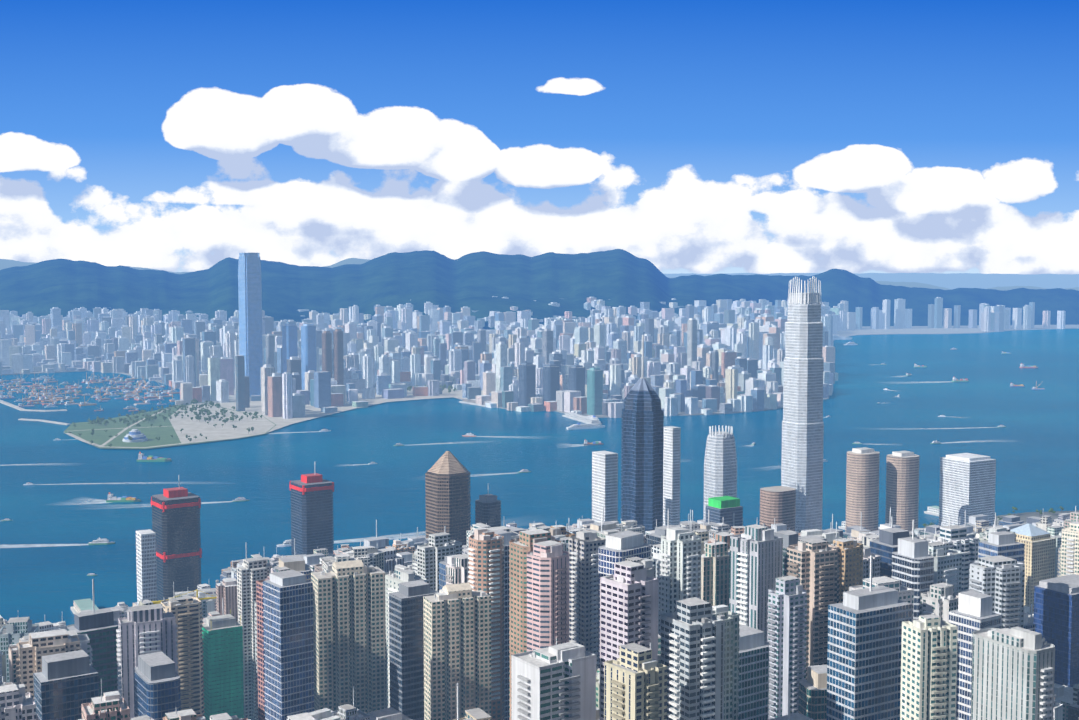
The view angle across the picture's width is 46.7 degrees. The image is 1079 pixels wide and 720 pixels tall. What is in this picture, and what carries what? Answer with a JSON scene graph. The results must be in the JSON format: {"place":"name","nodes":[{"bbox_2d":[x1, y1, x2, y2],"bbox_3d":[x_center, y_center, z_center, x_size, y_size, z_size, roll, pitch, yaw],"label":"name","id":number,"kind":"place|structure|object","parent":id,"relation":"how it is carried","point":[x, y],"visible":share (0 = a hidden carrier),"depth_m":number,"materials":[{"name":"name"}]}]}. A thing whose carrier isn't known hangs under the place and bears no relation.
{"place":"outdoors","nodes":[
{"label":"outdoors","id":0,"kind":"place"},
{"bbox_2d":[74,426,166,430],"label":"park path","id":1,"kind":"structure","parent":0,"point":[120,428],"depth_m":3371.43,"materials":[{"name":"beige concrete"}]},
{"bbox_2d":[65,433,185,447],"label":"seawall","id":2,"kind":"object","parent":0,"point":[77,437],"depth_m":3051.05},
{"bbox_2d":[102,409,167,445],"bbox_3d":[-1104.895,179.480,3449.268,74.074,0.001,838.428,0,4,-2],"label":"park path","id":3,"kind":"structure","parent":0,"point":[113,437],"depth_m":3306.32,"materials":[{"name":"grey concrete"}]},
{"bbox_2d":[64,402,275,448],"bbox_3d":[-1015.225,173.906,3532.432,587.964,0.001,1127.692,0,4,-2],"label":"park","id":4,"kind":"structure","parent":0,"point":[100,436],"depth_m":3306.38,"materials":[{"name":"green plant"}]},
{"bbox_2d":[169,403,274,443],"bbox_3d":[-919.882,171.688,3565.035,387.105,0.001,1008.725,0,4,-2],"label":"paved ground","id":5,"kind":"structure","parent":4,"relation":"on","point":[193,427],"depth_m":3427.47,"materials":[{"name":"grey concrete"}]},
{"bbox_2d":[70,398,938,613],"bbox_3d":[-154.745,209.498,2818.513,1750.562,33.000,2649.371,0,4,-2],"label":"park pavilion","id":6,"kind":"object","parent":4,"relation":"on","point":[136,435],"visible":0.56,"depth_m":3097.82,"materials":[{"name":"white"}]},
{"bbox_2d":[204,388,482,432],"bbox_3d":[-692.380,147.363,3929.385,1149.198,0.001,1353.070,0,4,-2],"label":"land","id":7,"kind":"structure","parent":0,"point":[312,412],"depth_m":3971.58,"materials":[{"name":"grey concrete"}]},
{"bbox_2d":[0,329,1078,625],"bbox_3d":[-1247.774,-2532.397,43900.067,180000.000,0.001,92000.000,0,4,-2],"label":"water","id":8,"kind":"structure","parent":0,"point":[1034,453],"depth_m":2838.99,"materials":[{"name":"blue liquid"}]},
{"bbox_2d":[0,400,66,411],"bbox_3d":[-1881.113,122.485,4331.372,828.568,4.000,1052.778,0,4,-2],"label":"breakwater","id":9,"kind":"object","parent":8,"relation":"in","point":[12,405],"visible":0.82,"depth_m":3862.03,"materials":[{"name":"grey concrete"}]},
{"bbox_2d":[18,418,70,424],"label":"breakwater","id":10,"kind":"object","parent":8,"relation":"in","point":[54,422],"visible":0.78,"depth_m":3548.34,"materials":[{"name":"grey concrete"}]},
{"bbox_2d":[0,376,1015,547],"bbox_3d":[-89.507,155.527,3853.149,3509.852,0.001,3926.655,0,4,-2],"label":"wakes","id":11,"kind":"object","parent":8,"relation":"on","point":[8,546],"visible":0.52,"depth_m":2297.11,"materials":[{"name":"liquid"}]},
{"bbox_2d":[0,335,1044,575],"bbox_3d":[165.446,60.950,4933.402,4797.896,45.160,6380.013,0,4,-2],"label":"boats","id":12,"kind":"object","parent":8,"relation":"on","point":[48,399],"visible":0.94,"depth_m":4246.30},
{"bbox_2d":[0,249,1078,329],"bbox_3d":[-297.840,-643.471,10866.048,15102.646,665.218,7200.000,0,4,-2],"label":"mountains","id":13,"kind":"structure","parent":0,"point":[476,281],"depth_m":9192.08,"materials":[{"name":"blue"}]},
{"bbox_2d":[0,258,1078,290],"bbox_3d":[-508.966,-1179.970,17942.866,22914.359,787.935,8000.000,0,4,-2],"label":"mountains","id":14,"kind":"structure","parent":0,"point":[5,263],"depth_m":17793.47,"materials":[{"name":"blue"}]},
{"bbox_2d":[0,0,1078,273],"label":"sky","id":15,"kind":"structure","parent":0,"point":[679,136],"materials":[{"name":"blue"}]},
{"bbox_2d":[2,325,1078,448],"bbox_3d":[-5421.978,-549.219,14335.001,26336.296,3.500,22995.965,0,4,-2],"label":"shoreline","id":16,"kind":"structure","parent":0,"point":[1036,327],"depth_m":5388.04,"materials":[{"name":"grey concrete"}]},
{"bbox_2d":[0,296,1065,418],"bbox_3d":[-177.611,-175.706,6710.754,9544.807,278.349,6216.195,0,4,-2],"label":"city buildings","id":17,"kind":"structure","parent":16,"relation":"on","point":[390,352],"depth_m":5175.12,"materials":[{"name":"grey concrete"}]},
{"bbox_2d":[68,384,1063,527],"bbox_3d":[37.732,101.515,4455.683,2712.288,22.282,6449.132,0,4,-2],"label":"park trees","id":18,"kind":"object","parent":16,"relation":"on","point":[98,420],"visible":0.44,"depth_m":3565.23,"materials":[{"name":"green plant"}]},
{"bbox_2d":[833,328,982,339],"bbox_3d":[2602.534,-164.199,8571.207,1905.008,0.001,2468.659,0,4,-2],"label":"waterfront strip","id":19,"kind":"object","parent":16,"relation":"on","point":[846,333],"visible":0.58,"depth_m":9274.59,"materials":[{"name":"grey concrete"}]},
{"bbox_2d":[66,510,1078,626],"bbox_3d":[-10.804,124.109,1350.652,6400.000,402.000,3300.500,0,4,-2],"label":"island terrain","id":20,"kind":"structure","parent":0,"point":[1024,516],"depth_m":2145.18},
{"bbox_2d":[0,506,1078,719],"bbox_3d":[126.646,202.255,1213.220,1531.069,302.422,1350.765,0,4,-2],"label":"city buildings","id":21,"kind":"structure","parent":20,"relation":"on","point":[633,620],"depth_m":725.07,"materials":[{"name":"grey concrete"}]},
{"bbox_2d":[136,253,995,604],"bbox_3d":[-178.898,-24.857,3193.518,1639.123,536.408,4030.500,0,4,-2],"label":"skyscrapers","id":22,"kind":"structure","parent":20,"relation":"on","point":[168,555],"depth_m":1664.27,"materials":[{"name":"grey glass"}]},
{"bbox_2d":[664,273,1078,288],"bbox_3d":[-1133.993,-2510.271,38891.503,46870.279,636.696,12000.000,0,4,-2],"label":"mountains","id":23,"kind":"structure","parent":0,"point":[982,281],"depth_m":37371.97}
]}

